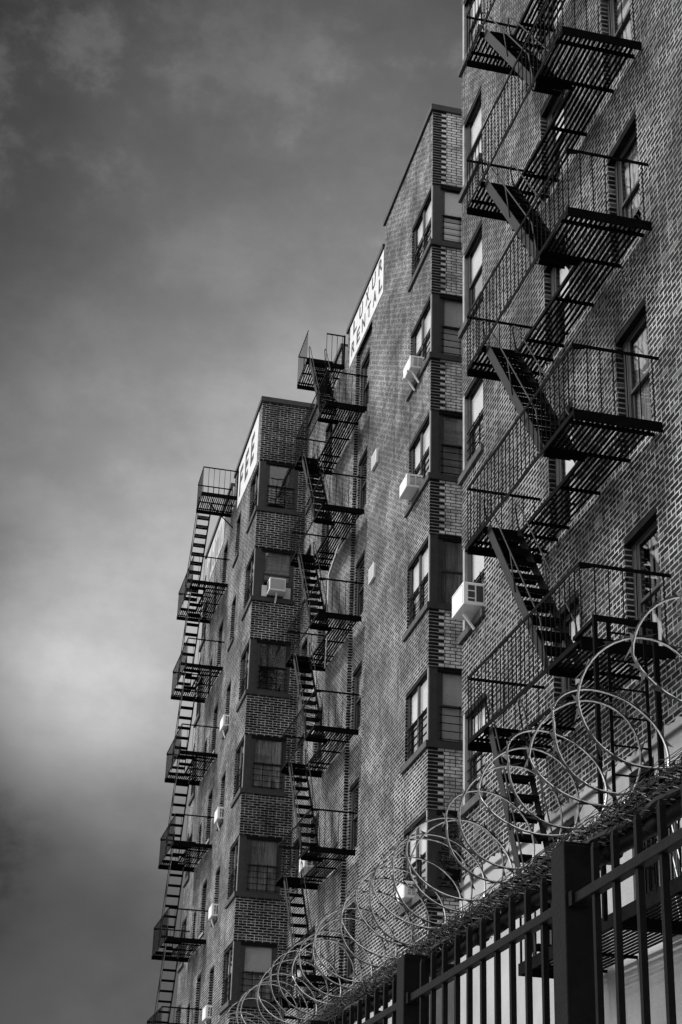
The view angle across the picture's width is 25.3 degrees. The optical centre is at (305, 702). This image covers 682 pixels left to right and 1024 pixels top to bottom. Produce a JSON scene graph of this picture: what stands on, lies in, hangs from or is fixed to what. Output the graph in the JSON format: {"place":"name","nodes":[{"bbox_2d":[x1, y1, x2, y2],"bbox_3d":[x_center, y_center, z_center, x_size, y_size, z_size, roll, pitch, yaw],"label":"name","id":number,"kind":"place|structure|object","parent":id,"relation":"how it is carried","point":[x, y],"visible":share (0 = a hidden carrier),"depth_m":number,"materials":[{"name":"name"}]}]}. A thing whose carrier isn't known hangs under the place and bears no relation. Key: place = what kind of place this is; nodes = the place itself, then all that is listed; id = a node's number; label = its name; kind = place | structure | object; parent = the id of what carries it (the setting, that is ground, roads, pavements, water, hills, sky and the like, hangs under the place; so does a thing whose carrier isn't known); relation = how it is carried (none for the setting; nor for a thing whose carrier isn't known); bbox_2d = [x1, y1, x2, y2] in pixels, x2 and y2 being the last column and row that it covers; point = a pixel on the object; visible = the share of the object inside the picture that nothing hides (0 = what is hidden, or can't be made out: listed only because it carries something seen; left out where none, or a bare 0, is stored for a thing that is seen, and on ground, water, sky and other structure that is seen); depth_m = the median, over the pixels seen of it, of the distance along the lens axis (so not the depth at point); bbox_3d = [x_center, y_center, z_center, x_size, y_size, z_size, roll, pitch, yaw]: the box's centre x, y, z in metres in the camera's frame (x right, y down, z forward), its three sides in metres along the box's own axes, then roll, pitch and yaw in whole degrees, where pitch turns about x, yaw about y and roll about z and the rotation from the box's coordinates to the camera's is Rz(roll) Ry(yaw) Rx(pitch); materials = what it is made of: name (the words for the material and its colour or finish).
{"place":"outdoors","nodes":[
{"label":"outdoors","id":0,"kind":"place"},
{"bbox_2d":[0,0,462,1023],"label":"sky","id":1,"kind":"structure","parent":0,"point":[190,190],"materials":[{"name":"grey"}]},
{"bbox_2d":[175,396,414,1023],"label":"apartment building","id":2,"kind":"structure","parent":0,"point":[245,783],"depth_m":42.47,"materials":[{"name":"brick"}]},
{"bbox_2d":[177,1004,180,1022],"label":"window","id":3,"kind":"structure","parent":2,"relation":"in","point":[178,1020],"depth_m":48.11,"materials":[{"name":"black glass"}]},
{"bbox_2d":[182,916,186,956],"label":"window","id":4,"kind":"structure","parent":2,"relation":"in","point":[184,922],"depth_m":49.04,"materials":[{"name":"black glass"}]},
{"bbox_2d":[187,833,191,874],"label":"window","id":5,"kind":"structure","parent":2,"relation":"in","point":[190,838],"depth_m":49.97,"materials":[{"name":"black glass"}]},
{"bbox_2d":[147,466,238,1023],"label":"fire escape","id":6,"kind":"object","parent":2,"relation":"attached to","point":[163,936],"visible":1,"depth_m":47.23,"materials":[{"name":"black paint"}]},
{"bbox_2d":[197,974,200,1023],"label":"window","id":7,"kind":"structure","parent":2,"relation":"in","point":[199,977],"depth_m":44.24,"materials":[{"name":"black glass"}]},
{"bbox_2d":[198,673,202,711],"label":"window","id":8,"kind":"structure","parent":2,"relation":"in","point":[199,706],"depth_m":51.98,"materials":[{"name":"black glass"}]},
{"bbox_2d":[203,879,206,928],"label":"window","id":9,"kind":"structure","parent":2,"relation":"in","point":[205,883],"depth_m":45.27,"materials":[{"name":"black glass"}]},
{"bbox_2d":[203,600,207,635],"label":"window","id":10,"kind":"structure","parent":2,"relation":"in","point":[204,631],"depth_m":53.01,"materials":[{"name":"black glass"}]},
{"bbox_2d":[202,1005,211,1023],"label":"air conditioner","id":11,"kind":"object","parent":2,"relation":"attached to","point":[206,1013],"visible":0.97,"depth_m":41.03,"materials":[{"name":"white metal"}]},
{"bbox_2d":[209,788,212,831],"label":"window","id":12,"kind":"structure","parent":2,"relation":"in","point":[210,795],"depth_m":46.27,"materials":[{"name":"black glass"}]},
{"bbox_2d":[210,964,214,1005],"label":"window","id":13,"kind":"structure","parent":2,"relation":"in","point":[212,969],"depth_m":41.90,"materials":[{"name":"black glass"}]},
{"bbox_2d":[208,903,217,927],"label":"air conditioner","id":14,"kind":"object","parent":2,"relation":"attached to","point":[213,911],"visible":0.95,"depth_m":42.04,"materials":[{"name":"white metal"}]},
{"bbox_2d":[205,510,225,587],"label":"painted sign","id":15,"kind":"object","parent":2,"relation":"attached to","point":[216,546],"visible":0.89,"depth_m":51.69,"materials":[{"name":"paint"}]},
{"bbox_2d":[214,703,217,748],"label":"window","id":16,"kind":"structure","parent":2,"relation":"in","point":[216,708],"depth_m":47.31,"materials":[{"name":"black glass"}]},
{"bbox_2d":[216,866,219,903],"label":"window","id":17,"kind":"structure","parent":2,"relation":"in","point":[218,870],"depth_m":42.91,"materials":[{"name":"black glass"}]},
{"bbox_2d":[214,807,223,830],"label":"air conditioner","id":18,"kind":"object","parent":2,"relation":"attached to","point":[218,814],"visible":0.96,"depth_m":43.06,"materials":[{"name":"white metal"}]},
{"bbox_2d":[219,620,222,663],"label":"window","id":19,"kind":"structure","parent":2,"relation":"in","point":[221,626],"depth_m":48.33,"materials":[{"name":"black glass"}]},
{"bbox_2d":[222,771,225,806],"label":"window","id":20,"kind":"structure","parent":2,"relation":"in","point":[224,775],"depth_m":43.91,"materials":[{"name":"black glass"}]},
{"bbox_2d":[220,714,228,737],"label":"air conditioner","id":21,"kind":"object","parent":2,"relation":"attached to","point":[224,722],"visible":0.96,"depth_m":44.06,"materials":[{"name":"white metal"}]},
{"bbox_2d":[224,541,227,582],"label":"window","id":22,"kind":"structure","parent":2,"relation":"in","point":[226,547],"depth_m":49.34,"materials":[{"name":"black glass"}]},
{"bbox_2d":[223,942,232,1004],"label":"window","id":23,"kind":"structure","parent":2,"relation":"in","point":[229,951],"depth_m":39.36,"materials":[{"name":"black glass"}]},
{"bbox_2d":[227,681,230,714],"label":"window","id":24,"kind":"structure","parent":2,"relation":"in","point":[229,686],"depth_m":44.93,"materials":[{"name":"black glass"}]},
{"bbox_2d":[228,836,238,897],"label":"window","id":25,"kind":"structure","parent":2,"relation":"in","point":[234,855],"depth_m":40.35,"materials":[{"name":"black glass"}]},
{"bbox_2d":[232,595,235,636],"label":"window","id":26,"kind":"structure","parent":2,"relation":"in","point":[234,601],"depth_m":45.93,"materials":[{"name":"black glass"}]},
{"bbox_2d":[234,737,243,794],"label":"window","id":27,"kind":"structure","parent":2,"relation":"in","point":[240,750],"depth_m":41.36,"materials":[{"name":"black glass"}]},
{"bbox_2d":[237,512,240,551],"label":"window","id":28,"kind":"structure","parent":2,"relation":"in","point":[239,518],"depth_m":46.95,"materials":[{"name":"black glass"}]},
{"bbox_2d":[240,640,249,698],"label":"window","id":29,"kind":"structure","parent":2,"relation":"in","point":[245,657],"depth_m":42.34,"materials":[{"name":"black glass"}]},
{"bbox_2d":[237,412,259,506],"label":"painted sign","id":30,"kind":"object","parent":2,"relation":"attached to","point":[248,464],"visible":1,"depth_m":45.91,"materials":[{"name":"white paint"}]},
{"bbox_2d":[245,549,254,606],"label":"window","id":31,"kind":"structure","parent":2,"relation":"in","point":[250,567],"depth_m":43.36,"materials":[{"name":"black glass"}]},
{"bbox_2d":[250,464,258,518],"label":"window","id":32,"kind":"structure","parent":2,"relation":"in","point":[254,483],"depth_m":44.38,"materials":[{"name":"black glass"}]},
{"bbox_2d":[238,941,276,1002],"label":"window","id":33,"kind":"structure","parent":2,"relation":"in","point":[255,957],"depth_m":38.69,"materials":[{"name":"black glass"}]},
{"bbox_2d":[244,835,281,894],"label":"window","id":34,"kind":"structure","parent":2,"relation":"in","point":[261,864],"depth_m":39.69,"materials":[{"name":"grey glass"}]},
{"bbox_2d":[249,735,285,791],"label":"window","id":35,"kind":"structure","parent":2,"relation":"in","point":[267,753],"depth_m":40.65,"materials":[{"name":"grey glass"}]},
{"bbox_2d":[254,639,290,692],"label":"window","id":36,"kind":"structure","parent":2,"relation":"in","point":[271,671],"depth_m":41.78,"materials":[{"name":"black glass"}]},
{"bbox_2d":[261,577,290,603],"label":"air conditioner","id":37,"kind":"object","parent":2,"relation":"on","point":[276,587],"visible":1,"depth_m":42.15,"materials":[{"name":"white metal"}]},
{"bbox_2d":[259,548,294,599],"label":"window","id":38,"kind":"structure","parent":2,"relation":"in","point":[275,563],"depth_m":42.77,"materials":[{"name":"grey glass"}]},
{"bbox_2d":[264,461,298,510],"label":"window","id":39,"kind":"structure","parent":2,"relation":"in","point":[281,479],"depth_m":43.82,"materials":[{"name":"black glass"}]},
{"bbox_2d":[284,103,475,1023],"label":"apartment building","id":40,"kind":"structure","parent":0,"point":[392,775],"depth_m":32.34,"materials":[{"name":"brick"}]},
{"bbox_2d":[289,948,294,996],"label":"window","id":41,"kind":"structure","parent":40,"relation":"in","point":[291,989],"depth_m":38.19,"materials":[{"name":"black glass"}]},
{"bbox_2d":[294,840,298,891],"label":"window","id":42,"kind":"structure","parent":40,"relation":"in","point":[296,842],"depth_m":39.33,"materials":[{"name":"black glass"}]},
{"bbox_2d":[298,733,303,784],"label":"window","id":43,"kind":"structure","parent":40,"relation":"in","point":[301,747],"depth_m":40.41,"materials":[{"name":"black glass"}]},
{"bbox_2d":[295,970,312,988],"bbox_3d":[-0.032,6.512,35.728,0.366,0.330,0.608,6,-22,-11],"label":"air conditioner","id":44,"kind":"object","parent":40,"relation":"attached to","point":[309,972],"visible":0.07,"depth_m":35.50,"materials":[{"name":"white metal"}]},
{"bbox_2d":[302,636,307,683],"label":"window","id":45,"kind":"structure","parent":40,"relation":"in","point":[304,646],"depth_m":41.41,"materials":[{"name":"black glass"}]},
{"bbox_2d":[299,859,316,873],"bbox_3d":[0.071,3.903,36.737,0.366,0.330,0.608,6,-22,-11],"label":"air conditioner","id":46,"kind":"object","parent":40,"relation":"attached to","point":[308,865],"visible":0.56,"depth_m":36.46,"materials":[{"name":"white metal"}]},
{"bbox_2d":[306,544,310,591],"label":"window","id":47,"kind":"structure","parent":40,"relation":"in","point":[308,552],"depth_m":42.31,"materials":[{"name":"black glass"}]},
{"bbox_2d":[309,925,314,965],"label":"window","id":48,"kind":"structure","parent":40,"relation":"in","point":[313,928],"depth_m":36.32,"materials":[{"name":"black glass"}]},
{"bbox_2d":[312,813,318,852],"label":"window","id":49,"kind":"structure","parent":40,"relation":"in","point":[316,821],"depth_m":37.42,"materials":[{"name":"black glass"}]},
{"bbox_2d":[270,330,367,1023],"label":"fire escape","id":50,"kind":"object","parent":40,"relation":"attached to","point":[311,467],"visible":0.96,"depth_m":35.97,"materials":[{"name":"black paint"}]},
{"bbox_2d":[324,534,342,667],"bbox_3d":[0.683,-2.508,36.291,0.392,3.704,0.076,10,-22,-18],"label":"hanging cable","id":51,"kind":"object","parent":50,"relation":"hanging from","point":[327,596],"visible":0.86,"depth_m":36.29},
{"bbox_2d":[315,706,322,758],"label":"window","id":52,"kind":"structure","parent":40,"relation":"in","point":[321,712],"depth_m":38.32,"materials":[{"name":"black glass"}]},
{"bbox_2d":[320,605,325,653],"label":"window","id":53,"kind":"structure","parent":40,"relation":"in","point":[322,632],"depth_m":39.36,"materials":[{"name":"black glass"}]},
{"bbox_2d":[324,517,328,556],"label":"window","id":54,"kind":"structure","parent":40,"relation":"in","point":[326,526],"depth_m":40.46,"materials":[{"name":"black glass"}]},
{"bbox_2d":[326,416,332,460],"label":"window","id":55,"kind":"structure","parent":40,"relation":"in","point":[329,429],"depth_m":41.48,"materials":[{"name":"black glass"}]},
{"bbox_2d":[346,903,355,977],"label":"window","id":56,"kind":"structure","parent":40,"relation":"in","point":[351,912],"depth_m":33.05,"materials":[{"name":"black glass"}]},
{"bbox_2d":[350,778,358,849],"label":"window","id":57,"kind":"structure","parent":40,"relation":"in","point":[354,789],"depth_m":34.02,"materials":[{"name":"black glass"}]},
{"bbox_2d":[353,661,361,728],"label":"window","id":58,"kind":"structure","parent":40,"relation":"in","point":[357,673],"depth_m":35.01,"materials":[{"name":"black glass"}]},
{"bbox_2d":[356,551,364,615],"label":"window","id":59,"kind":"structure","parent":40,"relation":"in","point":[360,565],"depth_m":36.06,"materials":[{"name":"black glass"}]},
{"bbox_2d":[359,448,366,508],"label":"window","id":60,"kind":"structure","parent":40,"relation":"in","point":[363,462],"depth_m":37.07,"materials":[{"name":"black glass"}]},
{"bbox_2d":[362,349,369,413],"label":"window","id":61,"kind":"structure","parent":40,"relation":"in","point":[365,366],"depth_m":38.06,"materials":[{"name":"black glass"}]},
{"bbox_2d":[349,250,383,367],"bbox_3d":[1.504,-9.792,37.968,0.018,1.230,3.340,6,-22,-11],"label":"painted sign","id":62,"kind":"object","parent":40,"relation":"attached to","point":[367,307],"visible":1,"depth_m":37.85,"materials":[{"name":"white paint"}]},
{"bbox_2d":[368,562,375,584],"bbox_3d":[1.474,-2.876,33.925,0.064,0.360,0.440,6,-22,-11],"label":"wall vent","id":63,"kind":"object","parent":40,"relation":"attached to","point":[371,573],"depth_m":33.80,"materials":[{"name":"white metal"}]},
{"bbox_2d":[371,448,377,470],"bbox_3d":[1.581,-5.588,34.975,0.064,0.360,0.440,6,-22,-11],"label":"wall vent","id":64,"kind":"object","parent":40,"relation":"attached to","point":[374,459],"depth_m":34.87,"materials":[{"name":"white metal"}]},
{"bbox_2d":[396,881,417,903],"bbox_3d":[1.852,3.502,27.950,0.266,0.310,0.558,6,-22,-11],"label":"air conditioner","id":65,"kind":"object","parent":40,"relation":"attached to","point":[406,893],"visible":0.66,"depth_m":27.73,"materials":[{"name":"white metal"}]},
{"bbox_2d":[399,473,423,499],"bbox_3d":[2.139,-4.375,30.856,0.366,0.300,0.568,6,-22,-11],"label":"air conditioner","id":66,"kind":"object","parent":40,"relation":"attached to","point":[410,484],"visible":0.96,"depth_m":30.65,"materials":[{"name":"white metal"}]},
{"bbox_2d":[402,355,424,390],"bbox_3d":[2.241,-6.874,31.824,0.359,0.567,0.568,6,-22,-11],"label":"air conditioner","id":67,"kind":"object","parent":40,"relation":"attached to","point":[412,367],"visible":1,"depth_m":31.65,"materials":[{"name":"white metal"}]},
{"bbox_2d":[404,811,425,894],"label":"window","id":68,"kind":"structure","parent":40,"relation":"in","point":[419,866],"depth_m":28.11,"materials":[{"name":"white glass"}]},
{"bbox_2d":[406,669,426,759],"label":"window","id":69,"kind":"structure","parent":40,"relation":"in","point":[417,695],"depth_m":29.26,"materials":[{"name":"grey glass"}]},
{"bbox_2d":[408,535,428,625],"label":"window","id":70,"kind":"structure","parent":40,"relation":"in","point":[418,567],"depth_m":30.23,"materials":[{"name":"grey glass"}]},
{"bbox_2d":[410,411,429,478],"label":"window","id":71,"kind":"structure","parent":40,"relation":"in","point":[419,448],"depth_m":31.15,"materials":[{"name":"grey glass"}]},
{"bbox_2d":[411,295,430,383],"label":"window","id":72,"kind":"structure","parent":40,"relation":"in","point":[420,334],"depth_m":32.16,"materials":[{"name":"grey glass"}]},
{"bbox_2d":[413,186,431,274],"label":"window","id":73,"kind":"structure","parent":40,"relation":"in","point":[422,226],"depth_m":33.24,"materials":[{"name":"grey glass"}]},
{"bbox_2d":[436,964,453,976],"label":"window","id":74,"kind":"structure","parent":40,"relation":"in","point":[450,966],"depth_m":26.55,"materials":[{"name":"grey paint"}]},
{"bbox_2d":[436,810,461,890],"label":"window","id":75,"kind":"structure","parent":40,"relation":"in","point":[454,830],"depth_m":27.52,"materials":[{"name":"glass"}]},
{"bbox_2d":[437,667,462,742],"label":"window","id":76,"kind":"structure","parent":40,"relation":"in","point":[449,692],"depth_m":28.41,"materials":[{"name":"grey glass"}]},
{"bbox_2d":[438,534,462,603],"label":"window","id":77,"kind":"structure","parent":40,"relation":"in","point":[450,552],"depth_m":29.53,"materials":[{"name":"black glass"}]},
{"bbox_2d":[439,410,462,475],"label":"window","id":78,"kind":"structure","parent":40,"relation":"in","point":[450,423],"depth_m":30.45,"materials":[{"name":"grey glass"}]},
{"bbox_2d":[440,185,461,243],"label":"window","id":79,"kind":"structure","parent":40,"relation":"in","point":[450,209],"depth_m":32.47,"materials":[{"name":"grey glass"}]},
{"bbox_2d":[440,294,462,355],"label":"window","id":80,"kind":"structure","parent":40,"relation":"in","point":[451,307],"depth_m":31.48,"materials":[{"name":"grey glass"}]},
{"bbox_2d":[458,0,681,1023],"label":"apartment building","id":81,"kind":"structure","parent":0,"point":[630,516],"depth_m":19.18,"materials":[{"name":"brick"}]},
{"bbox_2d":[442,868,461,892],"bbox_3d":[2.143,2.597,21.996,0.312,0.338,0.170,6,-22,-11],"label":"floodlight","id":82,"kind":"object","parent":81,"relation":"attached to","point":[455,875],"visible":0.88,"depth_m":21.95,"materials":[{"name":"black paint"}]},
{"bbox_2d":[452,582,483,629],"bbox_3d":[2.451,-1.397,22.871,0.366,0.638,0.588,6,-22,-11],"label":"air conditioner","id":83,"kind":"object","parent":81,"relation":"attached to","point":[467,601],"visible":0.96,"depth_m":22.70,"materials":[{"name":"white metal"}]},
{"bbox_2d":[464,87,480,174],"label":"window","id":84,"kind":"structure","parent":81,"relation":"in","point":[472,123],"depth_m":26.60,"materials":[{"name":"grey glass"}]},
{"bbox_2d":[464,0,480,46],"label":"window","id":85,"kind":"structure","parent":81,"relation":"in","point":[467,3],"depth_m":27.61,"materials":[{"name":"grey glass"}]},
{"bbox_2d":[464,220,481,313],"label":"window","id":86,"kind":"structure","parent":81,"relation":"in","point":[473,254],"depth_m":25.63,"materials":[{"name":"grey glass"}]},
{"bbox_2d":[464,368,482,463],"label":"window","id":87,"kind":"structure","parent":81,"relation":"in","point":[474,394],"depth_m":24.59,"materials":[{"name":"grey glass"}]},
{"bbox_2d":[465,521,483,621],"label":"window","id":88,"kind":"structure","parent":81,"relation":"in","point":[475,562],"depth_m":23.63,"materials":[{"name":"white glass"}]},
{"bbox_2d":[465,692,484,801],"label":"window","id":89,"kind":"structure","parent":81,"relation":"in","point":[476,760],"depth_m":22.55,"materials":[{"name":"grey glass"}]},
{"bbox_2d":[544,0,560,41],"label":"window","id":90,"kind":"structure","parent":81,"relation":"in","point":[547,37],"depth_m":22.98,"materials":[{"name":"grey glass"}]},
{"bbox_2d":[541,78,564,192],"bbox_3d":[3.895,-8.081,21.893,0.700,1.700,0.900,6,-22,-11],"label":"window","id":91,"kind":"structure","parent":81,"relation":"in","point":[553,102],"depth_m":22.23,"materials":[{"name":"grey glass"}]},
{"bbox_2d":[545,229,570,355],"bbox_3d":[3.794,-5.531,20.906,0.700,1.700,0.900,6,-22,-11],"label":"window","id":92,"kind":"structure","parent":81,"relation":"in","point":[558,275],"depth_m":21.24,"materials":[{"name":"grey glass"}]},
{"bbox_2d":[548,816,574,845],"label":"window","id":93,"kind":"structure","parent":81,"relation":"in","point":[570,822],"depth_m":18.37,"materials":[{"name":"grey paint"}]},
{"bbox_2d":[554,399,575,535],"bbox_3d":[3.694,-2.980,19.919,0.700,1.700,0.900,6,-22,-11],"label":"window","id":94,"kind":"structure","parent":81,"relation":"in","point":[563,467],"depth_m":20.15,"materials":[{"name":"grey glass"}]},
{"bbox_2d":[457,724,681,891],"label":"conduit pipe","id":95,"kind":"object","parent":81,"relation":"attached to","point":[673,731],"visible":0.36,"depth_m":17.61,"materials":[{"name":"grey metal"}]},
{"bbox_2d":[561,589,581,731],"bbox_3d":[3.593,-0.429,18.932,0.700,1.700,0.900,6,-22,-11],"label":"window","id":96,"kind":"structure","parent":81,"relation":"in","point":[566,682],"depth_m":19.17,"materials":[{"name":"glass"}]},
{"bbox_2d":[466,0,681,978],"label":"fire escape","id":97,"kind":"object","parent":81,"relation":"attached to","point":[540,242],"visible":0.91,"depth_m":18.45,"materials":[{"name":"black paint"}]},
{"bbox_2d":[606,0,631,78],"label":"window","id":98,"kind":"structure","parent":81,"relation":"in","point":[615,5],"depth_m":20.01,"materials":[{"name":"grey glass"}]},
{"bbox_2d":[608,113,640,255],"bbox_3d":[4.279,-6.311,18.841,0.700,1.700,0.880,6,-22,-11],"label":"window","id":99,"kind":"structure","parent":81,"relation":"in","point":[626,146],"depth_m":19.06,"materials":[{"name":"grey glass"}]},
{"bbox_2d":[616,298,651,449],"bbox_3d":[3.928,-3.788,17.806,0.188,1.700,0.880,6,-22,-11],"label":"window","id":100,"kind":"structure","parent":81,"relation":"in","point":[633,336],"depth_m":18.05,"materials":[{"name":"grey glass"}]},
{"bbox_2d":[625,505,662,662],"bbox_3d":[4.077,-1.209,16.867,0.700,1.700,0.880,6,-22,-11],"label":"window","id":101,"kind":"structure","parent":81,"relation":"in","point":[643,539],"depth_m":17.16,"materials":[{"name":"black glass"}]},
{"bbox_2d":[630,757,660,918],"bbox_3d":[3.908,1.534,15.988,0.710,1.760,0.640,6,-22,-11],"label":"window","id":102,"kind":"structure","parent":81,"relation":"in","point":[652,886],"depth_m":16.05,"materials":[{"name":"black glass"}]},
{"bbox_2d":[672,820,681,918],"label":"window","id":103,"kind":"structure","parent":81,"relation":"in","point":[675,827],"depth_m":15.34,"materials":[{"name":"glass"}]},
{"label":"ground","id":104,"kind":"structure","parent":0,"visible":0},
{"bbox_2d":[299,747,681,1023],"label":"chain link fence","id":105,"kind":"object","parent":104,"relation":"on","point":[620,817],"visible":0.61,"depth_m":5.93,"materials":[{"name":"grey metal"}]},
{"bbox_2d":[217,589,681,1023],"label":"razor wire","id":106,"kind":"object","parent":105,"relation":"on","point":[633,637],"visible":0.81,"depth_m":6.78,"materials":[{"name":"grey metal"}]},
{"bbox_2d":[307,783,681,1023],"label":"metal fence","id":107,"kind":"object","parent":104,"relation":"on","point":[572,914],"visible":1,"depth_m":5.18,"materials":[{"name":"black metal"}]}
]}

